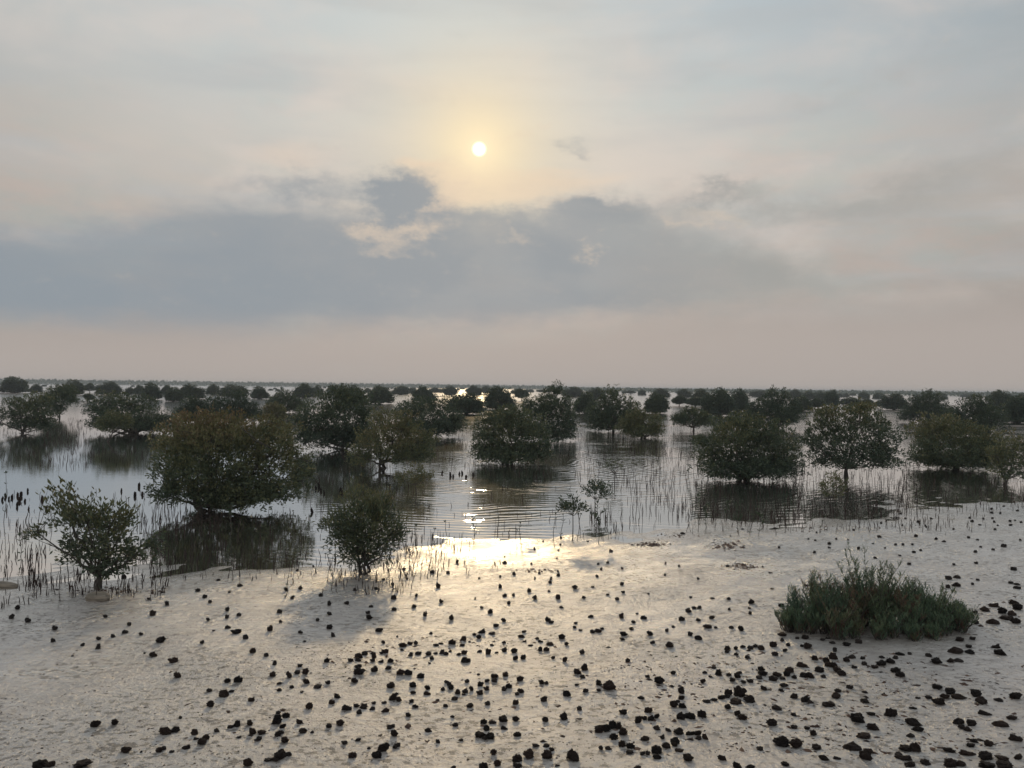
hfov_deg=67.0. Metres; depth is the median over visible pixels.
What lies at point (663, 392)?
mangrove tree
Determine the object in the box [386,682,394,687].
stone
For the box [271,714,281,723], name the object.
stone
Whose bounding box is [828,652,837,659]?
stone
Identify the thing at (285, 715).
stone
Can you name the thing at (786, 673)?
stone
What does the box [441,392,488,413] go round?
mangrove tree
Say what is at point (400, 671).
stone
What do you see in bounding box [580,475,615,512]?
mangrove sapling
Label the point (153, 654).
stone
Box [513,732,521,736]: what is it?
stone
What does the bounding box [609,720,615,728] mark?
stone
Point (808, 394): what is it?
mangrove tree
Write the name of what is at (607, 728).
stone
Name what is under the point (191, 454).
mangrove tree
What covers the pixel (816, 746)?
stone
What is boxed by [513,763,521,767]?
stone
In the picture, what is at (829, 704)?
stone
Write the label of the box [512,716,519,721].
stone
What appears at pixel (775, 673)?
stone
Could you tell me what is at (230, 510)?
mangrove seedling
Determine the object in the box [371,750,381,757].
stone
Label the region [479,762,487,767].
stone
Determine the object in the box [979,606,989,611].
stone
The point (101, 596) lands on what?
driftwood log
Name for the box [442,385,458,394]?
mangrove tree
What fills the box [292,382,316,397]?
mangrove tree
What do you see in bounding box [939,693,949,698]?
stone
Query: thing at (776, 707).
stone
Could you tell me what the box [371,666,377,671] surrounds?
stone
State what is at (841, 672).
stone
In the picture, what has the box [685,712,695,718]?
stone
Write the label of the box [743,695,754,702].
stone
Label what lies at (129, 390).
mangrove tree
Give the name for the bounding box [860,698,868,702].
stone
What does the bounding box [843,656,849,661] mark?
stone
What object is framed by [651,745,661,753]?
stone
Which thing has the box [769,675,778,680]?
stone
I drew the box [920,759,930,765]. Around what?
stone
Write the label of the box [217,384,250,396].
mangrove tree
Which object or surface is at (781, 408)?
mangrove tree
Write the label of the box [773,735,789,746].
stone
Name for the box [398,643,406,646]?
stone
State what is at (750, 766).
stone
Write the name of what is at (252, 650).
stone
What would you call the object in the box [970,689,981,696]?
stone
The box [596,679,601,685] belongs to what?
stone
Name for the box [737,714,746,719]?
stone
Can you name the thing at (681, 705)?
stone
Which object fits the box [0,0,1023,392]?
sky
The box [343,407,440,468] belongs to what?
mangrove tree
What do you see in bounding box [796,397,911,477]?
mangrove tree
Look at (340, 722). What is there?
stone
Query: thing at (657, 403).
mangrove tree
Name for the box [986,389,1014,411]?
mangrove tree
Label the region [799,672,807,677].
stone
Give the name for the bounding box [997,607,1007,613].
stone
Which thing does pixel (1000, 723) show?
stone
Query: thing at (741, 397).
mangrove tree
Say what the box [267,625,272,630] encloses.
stone
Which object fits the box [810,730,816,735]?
stone
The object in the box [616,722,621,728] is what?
stone
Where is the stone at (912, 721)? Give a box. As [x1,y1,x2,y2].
[905,718,922,725]
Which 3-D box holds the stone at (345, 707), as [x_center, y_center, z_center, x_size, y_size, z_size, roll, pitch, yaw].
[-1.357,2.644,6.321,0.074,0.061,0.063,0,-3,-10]
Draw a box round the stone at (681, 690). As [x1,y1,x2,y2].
[678,686,684,693]
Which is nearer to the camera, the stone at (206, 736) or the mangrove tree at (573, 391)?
the stone at (206, 736)
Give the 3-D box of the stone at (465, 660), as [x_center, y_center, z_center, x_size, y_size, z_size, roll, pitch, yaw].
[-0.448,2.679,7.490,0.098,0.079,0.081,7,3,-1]
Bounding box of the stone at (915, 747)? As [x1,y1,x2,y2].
[910,742,921,751]
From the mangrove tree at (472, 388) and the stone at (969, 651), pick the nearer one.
the stone at (969, 651)
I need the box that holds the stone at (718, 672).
[715,669,721,675]
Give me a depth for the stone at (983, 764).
5.34 m
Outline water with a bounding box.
[0,383,1023,582]
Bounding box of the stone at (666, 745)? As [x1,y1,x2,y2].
[661,742,670,747]
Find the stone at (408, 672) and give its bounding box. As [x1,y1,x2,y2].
[405,669,411,674]
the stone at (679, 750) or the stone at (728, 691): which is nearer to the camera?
the stone at (679, 750)
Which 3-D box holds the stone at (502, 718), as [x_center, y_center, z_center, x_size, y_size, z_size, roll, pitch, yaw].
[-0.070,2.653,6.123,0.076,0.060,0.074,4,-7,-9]
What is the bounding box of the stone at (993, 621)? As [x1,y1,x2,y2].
[986,618,999,624]
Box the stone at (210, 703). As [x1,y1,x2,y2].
[206,700,214,706]
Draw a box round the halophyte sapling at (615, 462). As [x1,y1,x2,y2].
[602,457,623,484]
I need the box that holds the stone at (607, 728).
[603,724,610,731]
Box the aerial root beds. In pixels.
[0,418,1023,607]
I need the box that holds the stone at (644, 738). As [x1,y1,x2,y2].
[641,736,648,740]
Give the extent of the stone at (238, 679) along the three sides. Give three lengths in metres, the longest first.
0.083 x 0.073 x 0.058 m
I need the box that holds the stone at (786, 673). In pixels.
[783,670,790,675]
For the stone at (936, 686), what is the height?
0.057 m
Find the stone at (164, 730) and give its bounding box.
[158,726,171,734]
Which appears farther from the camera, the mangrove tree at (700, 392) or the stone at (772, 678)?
the mangrove tree at (700, 392)
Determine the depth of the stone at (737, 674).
7.13 m
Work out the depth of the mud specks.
7.09 m
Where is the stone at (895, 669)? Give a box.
[890,667,900,671]
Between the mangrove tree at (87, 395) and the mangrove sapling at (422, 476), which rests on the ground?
the mangrove sapling at (422, 476)
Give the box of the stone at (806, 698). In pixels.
[801,695,810,701]
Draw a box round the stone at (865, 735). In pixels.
[856,732,870,738]
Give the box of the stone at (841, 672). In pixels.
[837,670,845,675]
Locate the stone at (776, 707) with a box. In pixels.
[772,705,781,709]
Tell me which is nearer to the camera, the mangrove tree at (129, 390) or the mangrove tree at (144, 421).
the mangrove tree at (144, 421)
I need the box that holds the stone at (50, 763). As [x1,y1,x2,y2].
[44,760,55,766]
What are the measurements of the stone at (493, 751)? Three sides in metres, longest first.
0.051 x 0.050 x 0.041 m
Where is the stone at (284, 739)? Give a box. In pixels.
[281,736,288,742]
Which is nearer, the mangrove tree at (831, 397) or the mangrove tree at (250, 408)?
the mangrove tree at (250, 408)
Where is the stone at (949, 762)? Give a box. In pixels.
[943,758,956,767]
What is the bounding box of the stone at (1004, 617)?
[999,615,1011,619]
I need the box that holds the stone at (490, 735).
[485,732,494,738]
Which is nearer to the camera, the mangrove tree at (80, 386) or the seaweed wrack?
the seaweed wrack
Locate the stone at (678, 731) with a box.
[673,727,683,734]
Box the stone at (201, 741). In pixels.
[197,738,206,744]
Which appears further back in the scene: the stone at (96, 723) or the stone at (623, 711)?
the stone at (623, 711)
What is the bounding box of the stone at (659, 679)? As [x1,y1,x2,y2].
[654,676,664,683]
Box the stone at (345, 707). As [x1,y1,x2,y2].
[341,704,349,709]
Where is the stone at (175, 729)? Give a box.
[171,726,180,732]
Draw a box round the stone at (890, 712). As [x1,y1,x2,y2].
[884,708,897,716]
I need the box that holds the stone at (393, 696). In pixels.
[389,693,396,700]
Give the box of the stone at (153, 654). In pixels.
[149,651,157,656]
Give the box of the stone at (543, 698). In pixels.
[540,696,547,701]
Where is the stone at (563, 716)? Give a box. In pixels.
[559,712,567,719]
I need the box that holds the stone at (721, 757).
[717,755,726,760]
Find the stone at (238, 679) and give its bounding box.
[233,675,242,681]
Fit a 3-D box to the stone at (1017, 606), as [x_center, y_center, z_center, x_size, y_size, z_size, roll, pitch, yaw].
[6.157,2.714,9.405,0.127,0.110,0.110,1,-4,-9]
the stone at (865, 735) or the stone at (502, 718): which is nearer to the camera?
the stone at (865, 735)
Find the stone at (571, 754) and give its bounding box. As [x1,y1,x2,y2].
[566,748,578,759]
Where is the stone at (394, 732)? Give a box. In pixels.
[390,729,398,736]
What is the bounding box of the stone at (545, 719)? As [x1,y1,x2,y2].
[542,716,547,721]
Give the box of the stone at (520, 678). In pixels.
[517,675,523,680]
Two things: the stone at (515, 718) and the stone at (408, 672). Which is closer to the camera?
the stone at (515, 718)
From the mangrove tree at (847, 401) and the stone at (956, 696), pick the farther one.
the mangrove tree at (847, 401)
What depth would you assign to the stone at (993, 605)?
9.54 m
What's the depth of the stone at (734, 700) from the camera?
6.48 m
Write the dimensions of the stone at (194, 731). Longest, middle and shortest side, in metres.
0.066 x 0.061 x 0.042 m
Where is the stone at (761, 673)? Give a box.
[758,670,767,675]
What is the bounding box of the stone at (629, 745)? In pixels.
[625,742,634,748]
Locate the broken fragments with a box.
[139,578,1023,755]
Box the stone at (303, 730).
[298,728,307,733]
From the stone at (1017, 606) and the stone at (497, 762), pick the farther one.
the stone at (1017, 606)
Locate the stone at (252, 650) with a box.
[249,648,255,652]
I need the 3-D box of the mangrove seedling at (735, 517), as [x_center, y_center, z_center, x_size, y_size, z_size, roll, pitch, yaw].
[4.312,2.577,14.767,0.226,0.718,0.128,1,0,34]
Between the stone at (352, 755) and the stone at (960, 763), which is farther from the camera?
the stone at (352, 755)
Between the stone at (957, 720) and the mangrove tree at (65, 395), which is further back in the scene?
the mangrove tree at (65, 395)
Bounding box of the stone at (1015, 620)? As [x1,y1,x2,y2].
[1009,618,1020,623]
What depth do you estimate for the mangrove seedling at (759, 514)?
14.64 m
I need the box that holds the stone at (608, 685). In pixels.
[603,680,615,689]
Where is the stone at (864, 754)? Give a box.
[859,748,872,760]
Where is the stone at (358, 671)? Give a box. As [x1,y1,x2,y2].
[353,668,365,674]
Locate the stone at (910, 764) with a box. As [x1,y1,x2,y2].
[904,761,915,766]
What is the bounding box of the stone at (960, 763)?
[957,760,965,766]
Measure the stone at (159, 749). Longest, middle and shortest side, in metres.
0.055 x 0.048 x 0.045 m
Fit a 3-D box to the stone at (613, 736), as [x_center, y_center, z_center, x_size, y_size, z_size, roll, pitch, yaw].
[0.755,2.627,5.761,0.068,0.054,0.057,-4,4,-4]
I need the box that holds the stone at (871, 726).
[866,723,878,729]
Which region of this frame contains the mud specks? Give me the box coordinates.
[0,529,1023,767]
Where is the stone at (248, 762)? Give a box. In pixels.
[243,758,252,765]
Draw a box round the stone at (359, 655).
[354,652,362,657]
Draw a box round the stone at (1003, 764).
[995,760,1013,767]
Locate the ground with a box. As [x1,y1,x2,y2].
[0,497,1023,767]
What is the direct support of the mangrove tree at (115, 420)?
on the water
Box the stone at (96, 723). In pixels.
[90,720,100,726]
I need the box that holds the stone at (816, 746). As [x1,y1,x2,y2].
[812,744,820,749]
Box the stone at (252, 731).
[249,728,256,734]
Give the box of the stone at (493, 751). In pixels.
[490,749,496,754]
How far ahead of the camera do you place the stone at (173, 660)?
7.45 m
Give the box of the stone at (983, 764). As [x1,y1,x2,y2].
[978,760,995,767]
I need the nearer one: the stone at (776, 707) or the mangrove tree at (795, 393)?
the stone at (776, 707)
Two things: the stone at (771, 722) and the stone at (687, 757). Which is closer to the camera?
the stone at (687, 757)
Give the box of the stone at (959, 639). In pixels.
[955,637,963,641]
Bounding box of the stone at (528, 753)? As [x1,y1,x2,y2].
[523,748,533,758]
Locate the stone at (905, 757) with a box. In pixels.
[894,755,911,760]
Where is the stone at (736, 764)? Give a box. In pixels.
[732,761,741,767]
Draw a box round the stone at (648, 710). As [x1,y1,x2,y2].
[644,707,652,712]
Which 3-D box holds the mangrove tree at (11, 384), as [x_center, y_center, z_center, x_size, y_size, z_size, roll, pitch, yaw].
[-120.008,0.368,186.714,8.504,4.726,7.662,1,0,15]
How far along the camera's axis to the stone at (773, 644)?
8.03 m
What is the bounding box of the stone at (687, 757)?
[683,753,693,760]
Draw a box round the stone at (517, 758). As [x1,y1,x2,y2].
[512,754,522,762]
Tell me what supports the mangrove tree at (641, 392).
on the water
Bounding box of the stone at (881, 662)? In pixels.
[876,659,886,665]
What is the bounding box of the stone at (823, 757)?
[819,755,828,760]
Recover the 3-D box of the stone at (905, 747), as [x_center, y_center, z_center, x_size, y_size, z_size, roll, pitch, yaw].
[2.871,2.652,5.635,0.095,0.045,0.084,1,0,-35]
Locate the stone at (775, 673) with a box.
[772,671,781,675]
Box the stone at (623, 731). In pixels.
[618,727,627,734]
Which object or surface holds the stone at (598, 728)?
on the ground
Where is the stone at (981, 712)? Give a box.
[978,710,991,715]
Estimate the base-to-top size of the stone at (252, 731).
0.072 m
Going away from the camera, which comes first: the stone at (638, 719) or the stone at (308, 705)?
the stone at (638, 719)
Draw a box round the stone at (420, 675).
[416,673,423,677]
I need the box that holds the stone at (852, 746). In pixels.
[842,742,861,750]
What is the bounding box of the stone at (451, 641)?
[448,639,455,643]
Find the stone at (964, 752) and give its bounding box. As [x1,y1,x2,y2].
[958,749,975,755]
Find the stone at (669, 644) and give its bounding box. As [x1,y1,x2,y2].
[665,641,673,646]
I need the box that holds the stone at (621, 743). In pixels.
[618,740,625,746]
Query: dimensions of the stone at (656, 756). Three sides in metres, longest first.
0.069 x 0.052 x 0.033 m
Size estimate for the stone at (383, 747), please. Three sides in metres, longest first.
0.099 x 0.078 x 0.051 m
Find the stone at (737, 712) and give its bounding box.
[734,710,740,715]
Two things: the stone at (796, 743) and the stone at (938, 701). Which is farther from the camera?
the stone at (938, 701)
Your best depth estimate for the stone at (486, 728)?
5.95 m
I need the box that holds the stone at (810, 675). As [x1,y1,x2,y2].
[807,672,813,677]
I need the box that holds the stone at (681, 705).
[678,703,686,707]
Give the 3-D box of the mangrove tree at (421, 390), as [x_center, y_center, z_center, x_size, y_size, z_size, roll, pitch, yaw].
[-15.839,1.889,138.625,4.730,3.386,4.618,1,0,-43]
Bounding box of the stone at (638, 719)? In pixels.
[634,716,641,722]
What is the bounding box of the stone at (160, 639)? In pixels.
[155,636,165,642]
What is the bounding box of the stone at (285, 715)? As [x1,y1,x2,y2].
[281,712,289,717]
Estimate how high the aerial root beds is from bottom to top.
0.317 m
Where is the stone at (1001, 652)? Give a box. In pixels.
[994,649,1006,655]
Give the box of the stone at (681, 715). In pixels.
[676,711,684,719]
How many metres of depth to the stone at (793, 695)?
6.67 m
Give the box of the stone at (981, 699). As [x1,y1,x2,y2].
[975,696,987,703]
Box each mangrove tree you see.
[0,376,33,392]
[0,390,62,432]
[18,475,169,589]
[30,384,43,392]
[41,383,81,417]
[63,379,86,394]
[75,388,179,433]
[82,393,94,399]
[84,382,95,392]
[91,407,136,441]
[94,381,123,394]
[124,386,133,393]
[133,384,143,394]
[139,382,163,398]
[143,400,318,511]
[160,384,171,393]
[163,386,185,400]
[173,393,214,422]
[178,383,206,398]
[202,388,265,423]
[205,384,220,394]
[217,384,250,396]
[250,386,270,398]
[258,401,286,420]
[264,388,306,411]
[285,383,380,449]
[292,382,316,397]
[313,483,411,574]
[314,385,323,395]
[340,384,363,401]
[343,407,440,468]
[367,385,397,403]
[389,393,468,436]
[391,386,409,394]
[410,385,435,401]
[429,387,440,392]
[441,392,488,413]
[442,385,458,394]
[464,403,556,465]
[466,385,482,395]
[481,385,489,392]
[482,386,517,408]
[513,388,529,400]
[518,380,581,441]
[561,386,582,396]
[573,391,596,412]
[583,384,643,431]
[586,387,606,399]
[614,404,666,438]
[637,389,646,394]
[643,391,670,412]
[653,388,670,397]
[669,405,719,431]
[671,395,686,405]
[677,388,691,397]
[683,396,701,407]
[686,409,810,481]
[689,388,708,398]
[699,387,737,415]
[728,388,750,410]
[742,384,807,428]
[747,390,765,396]
[790,389,801,398]
[790,395,813,410]
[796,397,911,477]
[802,390,815,398]
[809,397,827,407]
[816,391,825,399]
[823,389,840,405]
[840,397,860,404]
[857,391,869,398]
[860,398,874,404]
[872,392,881,398]
[878,392,908,409]
[896,388,952,422]
[900,410,1015,470]
[937,393,1014,435]
[979,427,1023,484]
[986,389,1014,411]
[1000,395,1023,422]
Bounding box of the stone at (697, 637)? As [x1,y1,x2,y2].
[694,635,701,639]
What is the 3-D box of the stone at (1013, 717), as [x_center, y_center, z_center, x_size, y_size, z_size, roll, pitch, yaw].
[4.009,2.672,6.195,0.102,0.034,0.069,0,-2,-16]
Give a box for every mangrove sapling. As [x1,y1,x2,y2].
[393,461,436,493]
[554,491,590,540]
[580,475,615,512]
[817,470,849,510]
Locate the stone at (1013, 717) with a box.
[1006,715,1016,719]
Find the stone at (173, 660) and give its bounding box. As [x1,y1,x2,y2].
[168,657,178,662]
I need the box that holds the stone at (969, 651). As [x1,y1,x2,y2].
[965,649,974,653]
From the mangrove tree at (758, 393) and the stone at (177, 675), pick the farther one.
the mangrove tree at (758, 393)
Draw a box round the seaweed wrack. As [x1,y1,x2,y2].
[55,525,941,595]
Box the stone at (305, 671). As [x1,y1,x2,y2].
[302,668,308,673]
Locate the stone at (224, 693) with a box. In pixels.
[219,689,228,697]
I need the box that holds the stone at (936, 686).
[932,683,942,689]
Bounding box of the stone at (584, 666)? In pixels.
[581,663,587,670]
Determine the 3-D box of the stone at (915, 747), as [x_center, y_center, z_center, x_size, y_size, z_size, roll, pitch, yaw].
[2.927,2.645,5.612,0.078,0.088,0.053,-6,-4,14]
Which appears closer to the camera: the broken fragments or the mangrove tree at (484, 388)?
the broken fragments
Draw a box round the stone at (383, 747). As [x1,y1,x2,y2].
[377,742,389,751]
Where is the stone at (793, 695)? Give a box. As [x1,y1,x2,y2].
[790,693,797,698]
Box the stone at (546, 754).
[541,749,552,758]
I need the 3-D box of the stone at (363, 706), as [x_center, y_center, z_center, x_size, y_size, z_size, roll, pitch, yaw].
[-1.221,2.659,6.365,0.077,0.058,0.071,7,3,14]
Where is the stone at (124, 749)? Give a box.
[120,746,131,752]
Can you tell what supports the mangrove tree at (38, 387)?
on the water
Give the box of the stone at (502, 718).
[498,715,507,721]
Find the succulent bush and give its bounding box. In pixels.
[774,540,979,640]
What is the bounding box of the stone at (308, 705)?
[305,702,312,708]
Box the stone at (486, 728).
[483,725,489,730]
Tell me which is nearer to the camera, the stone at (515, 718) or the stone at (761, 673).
the stone at (515, 718)
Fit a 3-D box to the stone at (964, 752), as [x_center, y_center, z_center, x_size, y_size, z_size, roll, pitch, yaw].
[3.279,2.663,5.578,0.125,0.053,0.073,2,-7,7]
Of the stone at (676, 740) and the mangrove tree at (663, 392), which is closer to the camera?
the stone at (676, 740)
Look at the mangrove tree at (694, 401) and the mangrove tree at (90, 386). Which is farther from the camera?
the mangrove tree at (90, 386)
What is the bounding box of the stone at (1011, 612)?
[1007,610,1015,615]
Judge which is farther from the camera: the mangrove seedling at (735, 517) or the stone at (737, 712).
the mangrove seedling at (735, 517)
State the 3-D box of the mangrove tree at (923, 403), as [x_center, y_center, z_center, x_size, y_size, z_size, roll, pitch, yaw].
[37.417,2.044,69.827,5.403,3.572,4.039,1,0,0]
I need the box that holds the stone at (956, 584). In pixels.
[952,582,960,586]
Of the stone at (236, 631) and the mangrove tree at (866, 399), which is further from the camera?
the mangrove tree at (866, 399)
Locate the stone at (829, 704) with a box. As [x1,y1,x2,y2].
[822,701,835,706]
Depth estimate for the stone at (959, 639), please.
8.19 m
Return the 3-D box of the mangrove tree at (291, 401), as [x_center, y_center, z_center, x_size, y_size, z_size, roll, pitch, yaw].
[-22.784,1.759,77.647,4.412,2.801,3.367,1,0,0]
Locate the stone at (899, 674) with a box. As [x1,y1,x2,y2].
[895,671,904,676]
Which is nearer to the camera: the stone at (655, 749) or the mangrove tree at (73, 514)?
the stone at (655, 749)
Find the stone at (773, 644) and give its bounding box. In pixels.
[769,641,776,646]
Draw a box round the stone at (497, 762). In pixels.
[493,759,500,765]
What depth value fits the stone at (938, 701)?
6.55 m
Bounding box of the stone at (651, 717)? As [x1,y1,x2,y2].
[647,715,654,720]
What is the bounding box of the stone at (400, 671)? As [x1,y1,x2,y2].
[396,669,405,674]
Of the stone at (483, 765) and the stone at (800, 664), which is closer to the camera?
the stone at (483, 765)
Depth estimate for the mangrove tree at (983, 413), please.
49.41 m
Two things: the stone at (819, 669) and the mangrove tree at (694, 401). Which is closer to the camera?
the stone at (819, 669)
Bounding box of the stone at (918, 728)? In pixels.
[911,726,923,731]
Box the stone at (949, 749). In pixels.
[942,747,955,752]
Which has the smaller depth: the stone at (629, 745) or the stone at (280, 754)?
the stone at (280, 754)
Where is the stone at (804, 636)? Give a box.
[801,634,808,638]
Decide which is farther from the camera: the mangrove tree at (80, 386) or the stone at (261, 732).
the mangrove tree at (80, 386)
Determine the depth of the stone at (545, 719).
6.08 m
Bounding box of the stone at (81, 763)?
[72,758,92,767]
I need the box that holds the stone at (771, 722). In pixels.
[766,718,777,725]
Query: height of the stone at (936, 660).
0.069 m
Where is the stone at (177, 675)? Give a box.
[173,671,181,677]
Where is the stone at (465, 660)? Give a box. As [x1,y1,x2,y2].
[461,657,470,662]
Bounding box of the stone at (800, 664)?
[796,662,806,666]
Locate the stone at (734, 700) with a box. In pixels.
[729,697,741,704]
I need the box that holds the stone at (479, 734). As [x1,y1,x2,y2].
[475,731,485,737]
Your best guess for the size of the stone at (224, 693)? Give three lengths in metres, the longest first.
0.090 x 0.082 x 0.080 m
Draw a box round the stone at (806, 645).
[803,642,811,648]
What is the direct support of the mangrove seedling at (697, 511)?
on the ground
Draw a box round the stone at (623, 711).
[619,709,626,714]
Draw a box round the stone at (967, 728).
[963,726,971,731]
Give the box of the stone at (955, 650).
[947,647,963,653]
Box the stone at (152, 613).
[149,610,155,615]
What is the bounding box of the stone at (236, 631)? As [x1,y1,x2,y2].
[230,629,241,633]
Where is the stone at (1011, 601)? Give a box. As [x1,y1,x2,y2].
[1008,599,1018,603]
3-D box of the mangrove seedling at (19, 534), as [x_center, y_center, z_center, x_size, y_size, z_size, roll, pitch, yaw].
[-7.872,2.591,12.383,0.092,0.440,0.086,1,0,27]
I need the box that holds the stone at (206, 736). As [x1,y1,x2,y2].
[202,734,209,739]
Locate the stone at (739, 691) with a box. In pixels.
[733,685,746,696]
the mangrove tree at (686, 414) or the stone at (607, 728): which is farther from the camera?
the mangrove tree at (686, 414)
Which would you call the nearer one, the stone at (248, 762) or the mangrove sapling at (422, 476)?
the stone at (248, 762)
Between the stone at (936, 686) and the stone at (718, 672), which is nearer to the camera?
the stone at (936, 686)
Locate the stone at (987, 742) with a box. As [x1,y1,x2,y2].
[984,739,993,746]
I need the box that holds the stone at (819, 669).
[814,666,823,672]
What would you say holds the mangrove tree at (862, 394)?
on the water
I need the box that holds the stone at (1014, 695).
[1009,692,1021,698]
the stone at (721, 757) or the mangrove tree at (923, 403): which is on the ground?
the stone at (721, 757)
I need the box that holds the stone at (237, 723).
[233,720,240,726]
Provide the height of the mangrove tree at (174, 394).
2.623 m
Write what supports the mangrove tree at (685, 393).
on the water
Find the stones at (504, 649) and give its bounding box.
[8,505,1022,767]
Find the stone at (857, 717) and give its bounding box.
[850,712,864,722]
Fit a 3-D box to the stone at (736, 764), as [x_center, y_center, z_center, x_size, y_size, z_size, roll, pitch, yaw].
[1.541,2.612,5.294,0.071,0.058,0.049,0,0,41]
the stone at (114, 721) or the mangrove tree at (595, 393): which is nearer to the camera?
the stone at (114, 721)
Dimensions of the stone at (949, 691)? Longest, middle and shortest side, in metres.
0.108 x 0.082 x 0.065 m
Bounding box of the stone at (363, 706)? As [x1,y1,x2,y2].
[359,703,367,708]
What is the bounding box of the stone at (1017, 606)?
[1012,603,1022,609]
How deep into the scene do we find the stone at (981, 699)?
6.53 m
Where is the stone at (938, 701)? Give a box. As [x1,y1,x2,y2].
[931,697,944,704]
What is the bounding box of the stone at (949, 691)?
[945,687,955,694]
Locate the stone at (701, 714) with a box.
[697,709,706,717]
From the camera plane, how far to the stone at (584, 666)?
7.24 m
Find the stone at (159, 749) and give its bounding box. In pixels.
[155,746,162,752]
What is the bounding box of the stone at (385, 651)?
[381,649,388,653]
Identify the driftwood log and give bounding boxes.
[0,581,17,588]
[85,591,109,601]
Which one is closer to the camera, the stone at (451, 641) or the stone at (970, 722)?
the stone at (970, 722)
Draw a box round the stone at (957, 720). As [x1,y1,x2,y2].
[952,717,964,724]
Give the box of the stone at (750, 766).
[745,764,754,767]
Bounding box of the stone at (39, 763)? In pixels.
[32,759,47,767]
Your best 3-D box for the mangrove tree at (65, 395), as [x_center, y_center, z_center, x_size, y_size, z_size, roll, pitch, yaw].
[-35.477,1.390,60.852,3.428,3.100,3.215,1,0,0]
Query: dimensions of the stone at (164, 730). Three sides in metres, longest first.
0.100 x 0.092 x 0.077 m
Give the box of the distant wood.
[0,378,1022,396]
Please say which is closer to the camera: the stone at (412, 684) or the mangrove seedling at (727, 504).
the stone at (412, 684)
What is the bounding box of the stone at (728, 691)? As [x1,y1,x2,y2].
[724,689,732,694]
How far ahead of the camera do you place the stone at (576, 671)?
7.13 m
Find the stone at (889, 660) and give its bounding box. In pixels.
[886,657,894,662]
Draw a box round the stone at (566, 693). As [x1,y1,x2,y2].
[563,690,570,696]
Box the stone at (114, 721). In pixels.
[111,719,118,724]
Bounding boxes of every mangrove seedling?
[3,471,6,521]
[17,533,23,555]
[226,502,233,527]
[471,515,476,544]
[590,500,607,543]
[696,494,699,530]
[703,502,708,527]
[724,495,730,520]
[733,501,742,534]
[755,505,764,535]
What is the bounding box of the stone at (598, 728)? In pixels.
[594,725,604,732]
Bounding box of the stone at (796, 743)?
[789,738,802,747]
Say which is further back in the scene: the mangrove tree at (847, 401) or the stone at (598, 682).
the mangrove tree at (847, 401)
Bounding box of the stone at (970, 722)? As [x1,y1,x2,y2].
[966,719,976,725]
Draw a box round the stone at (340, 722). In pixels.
[336,719,344,725]
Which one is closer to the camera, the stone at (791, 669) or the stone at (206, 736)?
the stone at (206, 736)
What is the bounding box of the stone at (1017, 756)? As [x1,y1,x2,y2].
[1013,753,1022,759]
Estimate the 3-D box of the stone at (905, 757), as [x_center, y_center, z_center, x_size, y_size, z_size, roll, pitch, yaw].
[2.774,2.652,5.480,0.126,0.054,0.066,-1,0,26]
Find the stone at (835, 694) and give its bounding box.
[831,691,840,698]
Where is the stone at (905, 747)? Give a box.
[898,744,911,751]
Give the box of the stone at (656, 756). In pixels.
[652,754,661,758]
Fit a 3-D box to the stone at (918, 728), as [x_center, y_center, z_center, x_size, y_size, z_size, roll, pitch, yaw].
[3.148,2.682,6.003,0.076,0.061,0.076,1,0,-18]
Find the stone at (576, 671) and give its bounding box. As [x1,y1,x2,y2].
[574,668,580,673]
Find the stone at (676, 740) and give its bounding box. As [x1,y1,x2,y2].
[670,737,679,743]
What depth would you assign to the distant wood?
953.00 m
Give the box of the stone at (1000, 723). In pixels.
[991,720,1009,726]
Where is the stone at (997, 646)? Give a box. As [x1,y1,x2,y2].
[991,644,1000,648]
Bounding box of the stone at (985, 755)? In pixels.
[978,751,992,760]
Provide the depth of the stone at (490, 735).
5.81 m
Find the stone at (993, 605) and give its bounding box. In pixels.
[987,603,998,606]
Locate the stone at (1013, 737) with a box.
[1008,734,1022,741]
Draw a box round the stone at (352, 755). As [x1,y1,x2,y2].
[348,752,356,757]
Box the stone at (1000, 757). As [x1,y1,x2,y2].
[994,755,1008,760]
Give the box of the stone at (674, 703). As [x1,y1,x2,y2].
[670,700,677,707]
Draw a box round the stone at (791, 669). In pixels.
[785,667,793,672]
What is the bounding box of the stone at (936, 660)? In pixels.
[931,657,942,663]
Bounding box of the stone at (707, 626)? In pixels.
[703,624,711,628]
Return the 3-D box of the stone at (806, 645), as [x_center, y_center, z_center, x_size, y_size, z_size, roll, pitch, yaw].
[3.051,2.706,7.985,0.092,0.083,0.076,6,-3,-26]
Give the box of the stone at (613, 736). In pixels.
[609,733,617,739]
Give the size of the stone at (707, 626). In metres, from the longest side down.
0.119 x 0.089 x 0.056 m
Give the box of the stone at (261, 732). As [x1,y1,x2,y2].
[257,729,266,734]
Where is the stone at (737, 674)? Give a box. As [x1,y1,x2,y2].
[734,671,740,677]
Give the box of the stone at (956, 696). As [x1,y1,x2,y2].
[951,693,966,699]
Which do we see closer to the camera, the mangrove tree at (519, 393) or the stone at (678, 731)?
the stone at (678, 731)
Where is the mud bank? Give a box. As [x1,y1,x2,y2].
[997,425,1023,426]
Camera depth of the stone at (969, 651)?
7.79 m
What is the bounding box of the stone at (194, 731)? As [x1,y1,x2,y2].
[191,729,197,734]
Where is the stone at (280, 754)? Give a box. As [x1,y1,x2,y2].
[274,749,286,759]
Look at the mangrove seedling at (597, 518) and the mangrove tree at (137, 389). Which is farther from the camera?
the mangrove tree at (137, 389)
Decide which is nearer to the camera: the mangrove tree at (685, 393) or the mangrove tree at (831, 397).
the mangrove tree at (831, 397)
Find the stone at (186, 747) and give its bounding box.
[182,744,190,749]
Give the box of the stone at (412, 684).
[409,681,415,686]
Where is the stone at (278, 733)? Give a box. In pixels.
[274,730,282,736]
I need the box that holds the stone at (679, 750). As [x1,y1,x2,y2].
[675,748,683,751]

